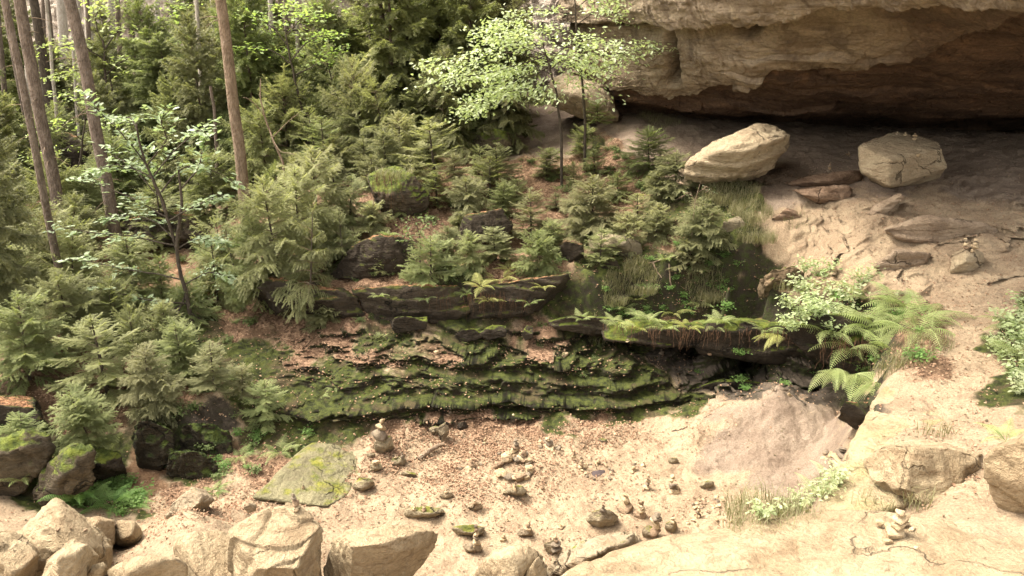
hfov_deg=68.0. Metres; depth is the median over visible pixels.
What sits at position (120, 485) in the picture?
leafy herb
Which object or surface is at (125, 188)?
spruce tree
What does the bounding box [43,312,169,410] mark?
spruce tree
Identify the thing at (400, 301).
rock ledge
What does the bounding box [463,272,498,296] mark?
fern
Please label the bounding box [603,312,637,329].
fern
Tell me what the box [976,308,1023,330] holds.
fern
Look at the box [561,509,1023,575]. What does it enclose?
rock ledge
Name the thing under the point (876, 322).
fern
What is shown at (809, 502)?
leafy herb
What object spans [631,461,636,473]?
cairn
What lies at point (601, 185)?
spruce tree
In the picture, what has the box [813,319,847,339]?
leafy herb
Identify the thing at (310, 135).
spruce tree
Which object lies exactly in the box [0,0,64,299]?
tall spruce
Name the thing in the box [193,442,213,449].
leafy herb
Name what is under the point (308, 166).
spruce tree
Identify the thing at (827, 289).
leafy herb
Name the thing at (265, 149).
spruce tree
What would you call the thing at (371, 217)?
spruce tree
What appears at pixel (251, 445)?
leafy herb
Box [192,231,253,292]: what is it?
spruce tree
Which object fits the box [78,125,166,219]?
spruce tree
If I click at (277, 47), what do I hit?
spruce tree
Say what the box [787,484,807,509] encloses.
leafy herb
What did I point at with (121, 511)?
leafy herb
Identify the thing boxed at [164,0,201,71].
spruce tree
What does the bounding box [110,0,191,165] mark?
spruce tree
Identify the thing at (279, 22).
beech sapling
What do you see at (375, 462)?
cairn
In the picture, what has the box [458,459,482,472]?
cairn
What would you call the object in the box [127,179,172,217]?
spruce tree
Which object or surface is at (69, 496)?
fern
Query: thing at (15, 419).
spruce tree
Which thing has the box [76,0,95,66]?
beech tree
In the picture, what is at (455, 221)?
spruce tree
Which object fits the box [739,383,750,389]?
leafy herb
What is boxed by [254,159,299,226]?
spruce tree
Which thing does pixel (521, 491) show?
boulder
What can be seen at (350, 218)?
spruce tree
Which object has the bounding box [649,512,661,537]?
cairn
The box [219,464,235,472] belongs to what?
leafy herb
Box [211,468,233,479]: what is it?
leafy herb
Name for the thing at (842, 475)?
leafy herb
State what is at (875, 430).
rock ledge
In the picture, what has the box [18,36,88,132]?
spruce tree
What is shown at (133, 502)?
leafy herb
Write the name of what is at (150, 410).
spruce tree
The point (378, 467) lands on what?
boulder
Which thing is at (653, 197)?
spruce tree
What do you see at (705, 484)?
boulder
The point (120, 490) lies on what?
leafy herb
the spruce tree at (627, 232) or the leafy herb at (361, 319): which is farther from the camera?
the spruce tree at (627, 232)
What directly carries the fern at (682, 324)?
on the rock ledge at (665, 340)
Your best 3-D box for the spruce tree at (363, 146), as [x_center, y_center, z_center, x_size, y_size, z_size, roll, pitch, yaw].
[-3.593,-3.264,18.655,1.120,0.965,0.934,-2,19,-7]
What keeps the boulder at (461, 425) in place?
on the hillside
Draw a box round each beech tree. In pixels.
[52,0,71,75]
[76,0,81,85]
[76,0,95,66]
[81,0,107,42]
[107,0,116,62]
[155,0,160,45]
[162,0,174,50]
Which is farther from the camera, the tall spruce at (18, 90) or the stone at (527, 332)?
the tall spruce at (18, 90)
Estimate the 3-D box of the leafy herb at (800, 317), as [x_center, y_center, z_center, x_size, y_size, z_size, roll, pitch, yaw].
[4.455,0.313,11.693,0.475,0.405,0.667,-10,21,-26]
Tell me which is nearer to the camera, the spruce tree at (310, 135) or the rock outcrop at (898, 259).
the rock outcrop at (898, 259)
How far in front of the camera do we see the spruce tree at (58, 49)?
42.19 m
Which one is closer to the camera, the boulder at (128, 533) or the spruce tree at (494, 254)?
the boulder at (128, 533)
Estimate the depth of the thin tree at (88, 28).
31.55 m
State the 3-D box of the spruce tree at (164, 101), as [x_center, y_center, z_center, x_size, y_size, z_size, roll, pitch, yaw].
[-9.960,-4.288,22.532,2.091,4.569,2.329,12,18,17]
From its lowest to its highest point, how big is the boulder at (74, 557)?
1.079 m
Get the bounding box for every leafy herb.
[7,385,23,392]
[65,489,94,507]
[77,486,97,499]
[90,482,106,497]
[95,478,116,494]
[100,475,129,495]
[106,476,120,485]
[106,501,131,516]
[108,485,130,497]
[116,489,149,507]
[119,473,138,486]
[123,478,154,501]
[126,489,143,498]
[166,401,189,417]
[187,400,208,410]
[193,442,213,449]
[196,286,215,299]
[209,454,222,460]
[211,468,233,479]
[217,458,230,469]
[219,333,235,342]
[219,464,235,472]
[227,317,241,323]
[231,427,245,436]
[240,439,260,449]
[242,314,260,326]
[242,462,265,473]
[247,430,261,443]
[297,422,314,435]
[350,315,365,322]
[532,319,546,326]
[542,174,557,181]
[559,184,572,191]
[604,163,619,170]
[608,148,620,152]
[612,153,620,159]
[704,260,713,265]
[717,302,735,310]
[722,298,733,306]
[730,374,749,382]
[733,347,752,355]
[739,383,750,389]
[745,497,786,519]
[774,294,795,307]
[775,309,807,331]
[777,377,790,385]
[782,273,818,293]
[782,289,823,321]
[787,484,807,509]
[794,254,820,272]
[798,277,821,302]
[798,487,816,506]
[800,288,838,320]
[802,257,842,281]
[805,467,845,500]
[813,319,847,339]
[816,273,846,297]
[821,458,855,486]
[828,302,861,313]
[831,279,870,305]
[844,262,885,285]
[850,363,869,375]
[865,353,879,363]
[869,297,883,306]
[887,309,908,320]
[897,347,918,359]
[903,344,940,361]
[911,325,923,332]
[984,330,1013,347]
[984,338,1023,361]
[987,302,1023,328]
[995,309,1023,343]
[999,351,1023,378]
[1003,289,1023,319]
[1007,369,1023,394]
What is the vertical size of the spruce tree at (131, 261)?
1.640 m
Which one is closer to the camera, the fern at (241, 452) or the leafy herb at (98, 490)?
the leafy herb at (98, 490)
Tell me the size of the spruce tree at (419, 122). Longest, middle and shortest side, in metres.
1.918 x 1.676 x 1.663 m
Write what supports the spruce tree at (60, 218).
on the hillside
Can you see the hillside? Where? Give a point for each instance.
(812, 430)
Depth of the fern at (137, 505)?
9.97 m
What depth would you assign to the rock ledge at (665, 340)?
13.15 m
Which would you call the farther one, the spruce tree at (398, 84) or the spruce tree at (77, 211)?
the spruce tree at (398, 84)
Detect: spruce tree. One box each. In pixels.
[0,0,64,123]
[0,35,13,88]
[0,69,18,139]
[0,90,35,199]
[0,113,44,349]
[0,141,45,264]
[0,287,77,395]
[0,409,47,436]
[2,154,33,232]
[3,241,52,307]
[3,286,39,321]
[10,104,73,197]
[11,148,103,240]
[14,156,75,222]
[16,206,85,283]
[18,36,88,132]
[19,266,117,364]
[21,217,48,258]
[23,201,105,274]
[28,246,70,299]
[33,169,97,207]
[33,189,111,268]
[35,215,105,302]
[38,99,85,144]
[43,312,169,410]
[44,382,122,463]
[49,275,93,334]
[51,271,124,344]
[54,39,76,69]
[58,89,85,120]
[62,48,82,94]
[62,164,124,229]
[68,36,132,118]
[73,70,146,200]
[78,20,155,171]
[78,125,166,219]
[83,232,175,311]
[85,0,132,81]
[88,273,145,344]
[88,284,147,349]
[89,150,148,211]
[101,79,131,130]
[105,302,159,374]
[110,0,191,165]
[115,340,177,408]
[117,358,157,408]
[122,30,206,128]
[122,179,206,257]
[123,364,186,428]
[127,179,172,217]
[137,66,210,209]
[139,252,194,316]
[141,297,192,353]
[146,316,213,394]
[156,5,232,197]
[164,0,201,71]
[164,276,224,330]
[174,146,238,224]
[176,144,225,218]
[178,0,217,84]
[181,0,220,122]
[181,339,240,394]
[183,228,247,311]
[187,208,249,293]
[190,0,259,71]
[191,0,286,163]
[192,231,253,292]
[205,0,300,184]
[206,145,235,191]
[212,111,282,204]
[215,213,289,314]
[222,172,330,305]
[223,362,254,400]
[228,201,275,241]
[237,379,297,433]
[239,97,300,175]
[240,30,291,131]
[247,63,329,170]
[249,0,316,97]
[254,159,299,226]
[259,163,344,280]
[261,23,312,148]
[272,197,333,323]
[273,142,359,260]
[277,149,316,186]
[286,47,320,101]
[287,104,329,166]
[290,0,321,94]
[295,0,363,138]
[298,38,367,135]
[299,304,341,333]
[300,0,335,96]
[301,115,354,167]
[306,47,385,154]
[308,6,372,119]
[310,135,363,184]
[312,211,357,282]
[318,154,352,191]
[321,221,346,247]
[324,173,368,226]
[325,232,360,263]
[330,91,386,155]
[331,0,450,140]
[343,0,395,92]
[344,135,377,176]
[353,74,417,161]
[353,199,396,235]
[354,153,387,192]
[360,126,408,171]
[368,258,395,275]
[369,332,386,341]
[371,110,427,170]
[374,3,453,84]
[390,174,423,220]
[392,0,462,113]
[394,117,473,189]
[396,0,473,125]
[397,230,460,295]
[398,81,449,142]
[399,160,425,185]
[402,44,485,164]
[405,252,424,276]
[407,78,458,136]
[413,131,448,165]
[419,0,520,145]
[421,171,456,207]
[428,223,463,262]
[441,152,467,179]
[444,176,492,224]
[448,215,461,235]
[449,0,541,129]
[449,174,485,210]
[451,228,489,280]
[465,144,492,175]
[466,0,539,123]
[466,0,545,154]
[467,142,527,190]
[469,155,512,200]
[472,226,521,265]
[482,235,509,255]
[484,178,521,218]
[507,187,556,238]
[511,178,528,205]
[511,228,570,277]
[519,235,558,276]
[530,218,573,260]
[531,146,569,179]
[532,150,558,176]
[532,219,549,235]
[544,192,562,209]
[552,173,630,244]
[557,190,598,227]
[563,124,602,157]
[563,160,583,187]
[565,211,602,244]
[577,149,609,175]
[582,97,615,124]
[583,227,622,268]
[588,176,611,204]
[602,211,646,257]
[604,169,634,203]
[615,192,654,226]
[616,125,676,180]
[638,209,675,247]
[640,201,676,234]
[641,169,664,191]
[642,169,678,210]
[643,149,707,204]
[664,233,710,273]
[671,196,736,264]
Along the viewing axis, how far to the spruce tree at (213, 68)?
22.88 m
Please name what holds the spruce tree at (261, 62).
on the hillside
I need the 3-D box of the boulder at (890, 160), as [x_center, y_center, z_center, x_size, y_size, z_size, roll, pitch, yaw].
[8.159,-2.536,15.996,1.684,1.180,2.973,8,20,23]
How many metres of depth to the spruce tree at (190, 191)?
20.03 m
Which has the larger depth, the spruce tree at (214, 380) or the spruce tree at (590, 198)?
the spruce tree at (590, 198)
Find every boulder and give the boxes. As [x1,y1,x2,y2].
[0,395,42,429]
[0,428,55,496]
[0,530,38,575]
[18,498,112,575]
[32,443,95,505]
[42,538,98,575]
[43,132,91,180]
[85,516,115,545]
[92,447,126,481]
[107,554,187,575]
[114,520,142,546]
[120,211,211,249]
[131,419,173,470]
[166,449,217,479]
[169,487,214,512]
[173,530,227,575]
[178,423,233,454]
[226,502,323,575]
[252,276,364,318]
[253,443,361,506]
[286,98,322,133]
[323,524,437,575]
[329,234,416,279]
[352,478,374,491]
[366,452,374,456]
[368,165,429,217]
[370,463,382,470]
[374,436,393,453]
[390,316,427,333]
[391,456,405,465]
[401,471,416,475]
[404,505,444,517]
[429,426,438,434]
[438,423,448,441]
[439,491,453,498]
[452,524,484,535]
[455,208,512,251]
[457,421,467,429]
[463,543,482,552]
[467,502,481,510]
[472,129,511,155]
[473,543,542,575]
[503,485,526,496]
[517,527,532,536]
[526,557,547,575]
[543,540,557,552]
[545,72,618,123]
[546,532,640,575]
[558,241,583,261]
[586,510,618,527]
[597,438,607,441]
[601,257,619,268]
[642,525,651,537]
[665,521,676,532]
[668,458,678,463]
[679,123,790,183]
[699,481,713,488]
[722,216,745,232]
[750,236,761,247]
[757,266,803,297]
[793,184,851,203]
[838,401,869,429]
[858,132,946,187]
[863,441,981,504]
[950,247,983,273]
[983,433,1023,513]
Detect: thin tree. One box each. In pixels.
[0,13,12,124]
[25,70,33,118]
[41,0,45,40]
[45,0,58,132]
[48,0,57,101]
[71,33,80,135]
[85,0,93,71]
[115,0,121,107]
[118,0,122,73]
[190,0,204,123]
[266,0,274,43]
[281,0,300,74]
[295,0,299,81]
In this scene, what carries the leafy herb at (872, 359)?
on the hillside
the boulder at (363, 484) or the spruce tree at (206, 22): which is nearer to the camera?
the boulder at (363, 484)
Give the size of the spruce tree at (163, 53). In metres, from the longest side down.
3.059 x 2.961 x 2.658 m
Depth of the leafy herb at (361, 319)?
13.67 m
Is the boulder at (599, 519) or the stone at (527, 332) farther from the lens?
the stone at (527, 332)
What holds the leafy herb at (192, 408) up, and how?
on the hillside
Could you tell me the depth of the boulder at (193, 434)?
10.98 m
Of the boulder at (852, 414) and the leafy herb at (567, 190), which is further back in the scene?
the leafy herb at (567, 190)
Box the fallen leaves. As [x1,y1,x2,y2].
[1,114,1023,575]
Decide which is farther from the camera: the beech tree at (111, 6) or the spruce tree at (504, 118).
the beech tree at (111, 6)
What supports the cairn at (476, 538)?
on the boulder at (467, 548)
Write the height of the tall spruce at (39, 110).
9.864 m
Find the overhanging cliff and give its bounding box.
[556,0,1023,130]
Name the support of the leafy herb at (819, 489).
on the rock ledge at (875, 430)
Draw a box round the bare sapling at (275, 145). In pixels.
[242,78,298,206]
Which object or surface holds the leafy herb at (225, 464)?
on the hillside
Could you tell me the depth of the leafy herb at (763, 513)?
6.28 m
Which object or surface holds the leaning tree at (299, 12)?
on the hillside
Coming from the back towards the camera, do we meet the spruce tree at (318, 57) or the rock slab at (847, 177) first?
the spruce tree at (318, 57)
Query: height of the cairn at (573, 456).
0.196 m
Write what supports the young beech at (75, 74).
on the hillside
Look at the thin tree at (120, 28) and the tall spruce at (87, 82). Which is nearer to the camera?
the tall spruce at (87, 82)
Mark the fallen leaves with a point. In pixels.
(451, 456)
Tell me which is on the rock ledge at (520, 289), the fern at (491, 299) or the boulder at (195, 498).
the fern at (491, 299)
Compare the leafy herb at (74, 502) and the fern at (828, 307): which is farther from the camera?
the fern at (828, 307)
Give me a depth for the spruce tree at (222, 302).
14.81 m
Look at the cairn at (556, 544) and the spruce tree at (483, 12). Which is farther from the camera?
the spruce tree at (483, 12)
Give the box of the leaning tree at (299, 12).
[265,0,396,88]
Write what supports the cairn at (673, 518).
on the boulder at (670, 527)
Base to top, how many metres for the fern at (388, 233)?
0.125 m
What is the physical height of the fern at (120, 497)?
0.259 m
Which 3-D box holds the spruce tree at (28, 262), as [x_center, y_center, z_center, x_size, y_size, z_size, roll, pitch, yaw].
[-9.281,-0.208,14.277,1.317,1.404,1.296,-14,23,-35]
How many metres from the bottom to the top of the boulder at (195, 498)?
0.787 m
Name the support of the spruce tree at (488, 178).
on the hillside
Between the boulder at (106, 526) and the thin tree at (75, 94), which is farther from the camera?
the thin tree at (75, 94)
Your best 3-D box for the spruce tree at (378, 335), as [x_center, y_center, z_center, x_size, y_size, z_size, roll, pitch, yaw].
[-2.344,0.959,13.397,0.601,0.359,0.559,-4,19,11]
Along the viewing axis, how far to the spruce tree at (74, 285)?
13.39 m
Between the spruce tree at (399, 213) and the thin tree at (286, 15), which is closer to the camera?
the spruce tree at (399, 213)
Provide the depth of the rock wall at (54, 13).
52.46 m
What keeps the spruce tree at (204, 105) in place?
on the hillside
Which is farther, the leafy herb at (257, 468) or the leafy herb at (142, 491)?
the leafy herb at (257, 468)
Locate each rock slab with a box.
[588,233,642,255]
[785,170,861,186]
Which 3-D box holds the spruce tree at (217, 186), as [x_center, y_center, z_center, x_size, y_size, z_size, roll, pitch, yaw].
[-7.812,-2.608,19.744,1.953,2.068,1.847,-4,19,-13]
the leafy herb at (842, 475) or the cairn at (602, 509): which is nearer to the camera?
the leafy herb at (842, 475)
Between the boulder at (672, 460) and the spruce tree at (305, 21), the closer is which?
the boulder at (672, 460)
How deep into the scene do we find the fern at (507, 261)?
14.53 m
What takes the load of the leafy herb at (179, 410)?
on the hillside
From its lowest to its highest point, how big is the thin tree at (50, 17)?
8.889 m
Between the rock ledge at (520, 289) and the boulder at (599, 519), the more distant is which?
the rock ledge at (520, 289)
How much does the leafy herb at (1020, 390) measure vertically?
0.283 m
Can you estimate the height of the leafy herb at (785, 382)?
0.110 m
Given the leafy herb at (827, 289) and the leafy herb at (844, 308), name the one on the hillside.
the leafy herb at (844, 308)
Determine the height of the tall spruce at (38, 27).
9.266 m
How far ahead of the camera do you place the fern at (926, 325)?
10.61 m
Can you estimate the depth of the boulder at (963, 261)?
12.03 m
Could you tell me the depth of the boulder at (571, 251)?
14.73 m
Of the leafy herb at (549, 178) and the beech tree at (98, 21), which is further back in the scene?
the beech tree at (98, 21)
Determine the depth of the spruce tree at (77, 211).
17.67 m
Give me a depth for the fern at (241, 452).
11.07 m
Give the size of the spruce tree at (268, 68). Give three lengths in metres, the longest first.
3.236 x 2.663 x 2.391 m
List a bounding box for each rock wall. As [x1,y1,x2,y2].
[0,0,193,55]
[247,0,569,90]
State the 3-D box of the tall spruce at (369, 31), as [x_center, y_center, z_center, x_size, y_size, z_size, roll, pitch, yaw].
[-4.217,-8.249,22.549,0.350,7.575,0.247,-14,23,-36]
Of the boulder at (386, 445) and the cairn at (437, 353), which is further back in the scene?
the cairn at (437, 353)
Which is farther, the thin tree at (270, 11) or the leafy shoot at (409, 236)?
the thin tree at (270, 11)
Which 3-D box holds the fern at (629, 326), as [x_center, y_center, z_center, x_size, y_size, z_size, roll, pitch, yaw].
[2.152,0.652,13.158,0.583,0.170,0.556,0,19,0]
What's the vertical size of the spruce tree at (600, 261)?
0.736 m
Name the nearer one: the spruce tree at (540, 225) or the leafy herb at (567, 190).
the spruce tree at (540, 225)
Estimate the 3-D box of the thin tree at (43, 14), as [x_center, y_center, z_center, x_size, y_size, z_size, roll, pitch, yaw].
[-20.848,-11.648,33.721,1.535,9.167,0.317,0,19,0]
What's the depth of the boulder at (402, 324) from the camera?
13.47 m
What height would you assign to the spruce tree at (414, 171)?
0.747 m
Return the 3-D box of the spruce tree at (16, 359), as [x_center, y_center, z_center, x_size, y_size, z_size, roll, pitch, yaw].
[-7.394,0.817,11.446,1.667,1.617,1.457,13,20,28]
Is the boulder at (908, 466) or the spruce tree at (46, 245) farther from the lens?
the spruce tree at (46, 245)
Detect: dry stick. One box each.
[668,264,671,284]
[789,390,805,405]
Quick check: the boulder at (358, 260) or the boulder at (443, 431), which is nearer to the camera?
the boulder at (443, 431)
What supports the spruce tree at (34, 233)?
on the hillside
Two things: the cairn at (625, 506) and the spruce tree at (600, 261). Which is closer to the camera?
the cairn at (625, 506)
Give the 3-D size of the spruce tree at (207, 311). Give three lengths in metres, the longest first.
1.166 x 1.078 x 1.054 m
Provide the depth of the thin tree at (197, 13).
22.37 m
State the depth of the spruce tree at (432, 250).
13.91 m
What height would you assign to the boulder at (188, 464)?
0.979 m
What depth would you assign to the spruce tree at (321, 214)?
14.51 m
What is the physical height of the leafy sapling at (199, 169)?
4.982 m
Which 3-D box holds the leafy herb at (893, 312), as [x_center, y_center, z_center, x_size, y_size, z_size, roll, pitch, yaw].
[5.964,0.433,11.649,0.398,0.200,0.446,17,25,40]
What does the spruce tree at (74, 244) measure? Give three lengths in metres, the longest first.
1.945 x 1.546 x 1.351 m
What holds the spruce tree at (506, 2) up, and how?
on the hillside
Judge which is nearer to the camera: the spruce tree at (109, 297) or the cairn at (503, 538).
the cairn at (503, 538)
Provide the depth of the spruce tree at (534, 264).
14.24 m
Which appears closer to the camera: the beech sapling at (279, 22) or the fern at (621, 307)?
the fern at (621, 307)
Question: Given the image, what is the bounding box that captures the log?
[416,443,444,459]
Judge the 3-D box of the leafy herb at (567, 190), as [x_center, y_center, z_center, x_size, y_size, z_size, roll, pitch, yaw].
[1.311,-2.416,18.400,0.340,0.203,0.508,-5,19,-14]
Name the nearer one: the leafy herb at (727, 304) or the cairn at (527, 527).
the cairn at (527, 527)
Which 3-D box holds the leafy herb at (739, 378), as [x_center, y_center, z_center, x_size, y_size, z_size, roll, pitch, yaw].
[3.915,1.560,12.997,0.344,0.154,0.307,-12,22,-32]
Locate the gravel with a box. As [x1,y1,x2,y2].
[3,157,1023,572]
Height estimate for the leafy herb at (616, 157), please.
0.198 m
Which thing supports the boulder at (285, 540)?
on the hillside
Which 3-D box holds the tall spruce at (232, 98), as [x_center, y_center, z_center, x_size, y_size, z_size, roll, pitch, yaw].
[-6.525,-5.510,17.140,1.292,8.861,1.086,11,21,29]
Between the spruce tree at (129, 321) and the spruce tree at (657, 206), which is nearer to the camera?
the spruce tree at (129, 321)
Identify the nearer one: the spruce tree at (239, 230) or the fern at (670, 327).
the fern at (670, 327)
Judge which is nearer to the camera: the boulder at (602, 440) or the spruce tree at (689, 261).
the boulder at (602, 440)
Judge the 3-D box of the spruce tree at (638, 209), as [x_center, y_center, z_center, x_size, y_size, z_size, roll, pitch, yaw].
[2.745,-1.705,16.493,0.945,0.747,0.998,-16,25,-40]
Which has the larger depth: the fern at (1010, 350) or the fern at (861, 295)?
the fern at (861, 295)
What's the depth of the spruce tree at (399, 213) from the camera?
15.88 m
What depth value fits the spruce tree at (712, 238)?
14.67 m
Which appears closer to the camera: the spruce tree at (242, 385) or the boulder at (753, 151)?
the spruce tree at (242, 385)
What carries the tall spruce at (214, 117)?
on the hillside
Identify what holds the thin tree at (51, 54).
on the hillside
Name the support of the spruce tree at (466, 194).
on the hillside
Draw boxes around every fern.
[0,475,29,486]
[38,484,98,503]
[65,481,116,513]
[81,482,142,518]
[95,472,133,496]
[113,489,154,515]
[204,480,234,495]
[218,444,256,467]
[257,432,294,463]
[275,435,309,450]
[376,229,400,235]
[456,287,470,296]
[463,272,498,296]
[475,298,506,302]
[484,270,521,282]
[494,259,516,273]
[517,299,541,306]
[571,308,592,321]
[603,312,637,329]
[616,303,639,316]
[621,319,644,330]
[626,310,666,322]
[650,318,687,331]
[653,253,676,260]
[661,309,696,318]
[670,319,701,333]
[702,309,737,325]
[747,322,784,334]
[754,333,783,349]
[789,314,877,346]
[794,472,820,495]
[808,339,881,368]
[808,368,853,397]
[810,298,865,314]
[810,460,853,486]
[829,303,905,333]
[831,281,892,309]
[833,300,902,341]
[842,371,874,400]
[850,328,896,354]
[850,382,879,401]
[860,281,925,313]
[865,271,915,295]
[874,310,955,349]
[888,288,974,328]
[974,417,1023,442]
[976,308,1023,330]
[979,337,1023,361]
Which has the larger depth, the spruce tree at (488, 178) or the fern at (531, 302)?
the spruce tree at (488, 178)
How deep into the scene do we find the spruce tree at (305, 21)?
28.29 m
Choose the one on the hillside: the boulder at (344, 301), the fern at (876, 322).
the boulder at (344, 301)
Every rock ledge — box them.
[351,283,470,323]
[468,274,570,318]
[548,315,620,336]
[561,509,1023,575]
[601,320,698,347]
[690,317,800,364]
[690,378,759,390]
[783,313,886,373]
[819,387,943,512]
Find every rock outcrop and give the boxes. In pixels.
[772,208,800,220]
[867,193,904,214]
[874,249,930,270]
[884,215,998,243]
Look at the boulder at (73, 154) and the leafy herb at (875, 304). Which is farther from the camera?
the boulder at (73, 154)
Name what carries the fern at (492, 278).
on the rock ledge at (520, 289)
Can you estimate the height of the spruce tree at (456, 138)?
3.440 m
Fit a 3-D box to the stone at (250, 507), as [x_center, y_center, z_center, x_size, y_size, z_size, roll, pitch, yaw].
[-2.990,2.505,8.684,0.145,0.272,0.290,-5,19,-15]
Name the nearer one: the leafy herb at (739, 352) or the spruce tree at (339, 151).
the leafy herb at (739, 352)
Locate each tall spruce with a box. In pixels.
[0,0,32,162]
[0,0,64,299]
[13,0,69,225]
[20,0,69,132]
[47,0,128,261]
[123,0,150,135]
[200,0,250,228]
[209,86,221,205]
[367,2,373,90]
[378,0,397,107]
[404,0,409,90]
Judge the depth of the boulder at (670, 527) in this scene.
9.69 m
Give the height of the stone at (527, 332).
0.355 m
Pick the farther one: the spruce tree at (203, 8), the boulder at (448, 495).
the spruce tree at (203, 8)
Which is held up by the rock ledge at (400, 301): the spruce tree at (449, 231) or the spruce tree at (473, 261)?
the spruce tree at (473, 261)
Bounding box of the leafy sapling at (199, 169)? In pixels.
[42,87,244,327]
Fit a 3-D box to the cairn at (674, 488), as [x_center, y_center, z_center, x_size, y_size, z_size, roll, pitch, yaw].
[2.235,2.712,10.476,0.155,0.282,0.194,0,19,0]
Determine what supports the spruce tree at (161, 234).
on the hillside
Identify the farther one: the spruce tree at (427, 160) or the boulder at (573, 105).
the boulder at (573, 105)
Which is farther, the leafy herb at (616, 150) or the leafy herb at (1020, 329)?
the leafy herb at (616, 150)
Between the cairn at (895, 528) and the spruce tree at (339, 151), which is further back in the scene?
the spruce tree at (339, 151)
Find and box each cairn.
[291,493,300,512]
[371,419,387,441]
[372,460,379,465]
[433,347,439,358]
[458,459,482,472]
[473,524,480,544]
[500,534,506,541]
[510,439,519,454]
[513,481,516,491]
[524,521,530,531]
[538,436,561,454]
[550,534,562,552]
[557,524,564,529]
[562,349,568,357]
[571,450,575,460]
[578,457,583,469]
[599,504,605,512]
[617,493,633,513]
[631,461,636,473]
[633,500,646,519]
[643,474,650,489]
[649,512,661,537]
[669,474,679,493]
[670,515,675,524]
[695,507,700,517]
[820,447,846,464]
[876,508,914,544]
[962,238,969,249]
[970,239,978,252]
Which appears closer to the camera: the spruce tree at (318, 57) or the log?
the log
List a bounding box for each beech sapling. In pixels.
[216,1,349,143]
[403,14,629,187]
[480,0,678,170]
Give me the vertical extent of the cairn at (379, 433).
0.362 m
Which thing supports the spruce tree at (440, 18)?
on the hillside
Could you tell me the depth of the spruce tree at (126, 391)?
11.30 m
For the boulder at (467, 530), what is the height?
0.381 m
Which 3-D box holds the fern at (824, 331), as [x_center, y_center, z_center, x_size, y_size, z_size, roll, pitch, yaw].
[4.874,0.611,11.777,1.326,0.236,1.262,0,19,0]
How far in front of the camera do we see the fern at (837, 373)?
10.90 m
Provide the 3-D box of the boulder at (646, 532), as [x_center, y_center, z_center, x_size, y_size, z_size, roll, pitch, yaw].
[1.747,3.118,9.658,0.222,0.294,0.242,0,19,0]
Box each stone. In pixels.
[87,562,107,575]
[165,510,174,518]
[244,503,256,512]
[454,328,482,341]
[480,325,506,339]
[522,325,532,340]
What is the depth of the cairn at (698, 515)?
9.89 m
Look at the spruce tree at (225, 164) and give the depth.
21.46 m
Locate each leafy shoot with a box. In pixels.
[188,229,261,311]
[395,212,438,273]
[676,182,717,255]
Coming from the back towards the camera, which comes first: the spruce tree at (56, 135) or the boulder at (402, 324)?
the spruce tree at (56, 135)
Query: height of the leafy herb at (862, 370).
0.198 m
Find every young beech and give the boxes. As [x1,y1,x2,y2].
[11,85,142,175]
[34,0,170,135]
[111,0,210,59]
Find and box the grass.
[120,91,960,540]
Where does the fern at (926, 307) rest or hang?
on the hillside
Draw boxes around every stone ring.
[493,450,533,482]
[580,462,614,480]
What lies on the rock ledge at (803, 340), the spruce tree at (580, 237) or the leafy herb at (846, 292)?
the leafy herb at (846, 292)
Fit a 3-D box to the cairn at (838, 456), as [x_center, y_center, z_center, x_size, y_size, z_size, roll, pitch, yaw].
[3.804,1.943,8.876,0.354,0.185,0.380,7,20,19]
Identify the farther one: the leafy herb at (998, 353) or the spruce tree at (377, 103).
the spruce tree at (377, 103)
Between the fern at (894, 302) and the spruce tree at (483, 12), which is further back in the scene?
the spruce tree at (483, 12)
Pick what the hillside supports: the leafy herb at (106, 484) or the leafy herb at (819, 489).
the leafy herb at (106, 484)
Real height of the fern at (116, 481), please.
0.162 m
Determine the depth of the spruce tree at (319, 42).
22.40 m
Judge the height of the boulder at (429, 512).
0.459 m
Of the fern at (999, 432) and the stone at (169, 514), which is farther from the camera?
the stone at (169, 514)
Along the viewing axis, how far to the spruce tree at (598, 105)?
19.00 m
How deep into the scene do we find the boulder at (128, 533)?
8.49 m
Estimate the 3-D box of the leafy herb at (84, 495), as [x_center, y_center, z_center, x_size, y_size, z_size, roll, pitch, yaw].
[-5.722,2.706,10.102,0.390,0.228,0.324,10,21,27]
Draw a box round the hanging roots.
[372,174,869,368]
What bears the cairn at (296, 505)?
on the boulder at (285, 540)
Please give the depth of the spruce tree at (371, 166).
17.22 m
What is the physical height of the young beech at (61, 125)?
4.028 m
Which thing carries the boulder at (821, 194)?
on the hillside
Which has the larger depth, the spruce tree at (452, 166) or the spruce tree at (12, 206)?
the spruce tree at (452, 166)
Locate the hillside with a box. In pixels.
[0,48,1023,575]
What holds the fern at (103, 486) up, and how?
on the hillside
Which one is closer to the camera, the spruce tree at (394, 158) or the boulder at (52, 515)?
the boulder at (52, 515)
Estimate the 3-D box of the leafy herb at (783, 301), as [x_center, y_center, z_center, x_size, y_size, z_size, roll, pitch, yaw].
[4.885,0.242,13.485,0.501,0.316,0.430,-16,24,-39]
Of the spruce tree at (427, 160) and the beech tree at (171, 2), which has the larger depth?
the beech tree at (171, 2)
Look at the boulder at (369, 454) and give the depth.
11.16 m
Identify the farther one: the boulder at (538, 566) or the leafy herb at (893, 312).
the leafy herb at (893, 312)
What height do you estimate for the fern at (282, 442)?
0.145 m
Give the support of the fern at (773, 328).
on the rock ledge at (773, 354)
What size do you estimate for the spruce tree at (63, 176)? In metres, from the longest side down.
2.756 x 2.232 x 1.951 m
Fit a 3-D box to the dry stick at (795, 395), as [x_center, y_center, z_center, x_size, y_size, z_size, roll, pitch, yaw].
[4.413,1.699,11.737,0.066,0.146,0.319,-10,21,-27]
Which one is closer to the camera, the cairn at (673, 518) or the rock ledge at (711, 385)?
the cairn at (673, 518)
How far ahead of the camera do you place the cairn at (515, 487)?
10.23 m

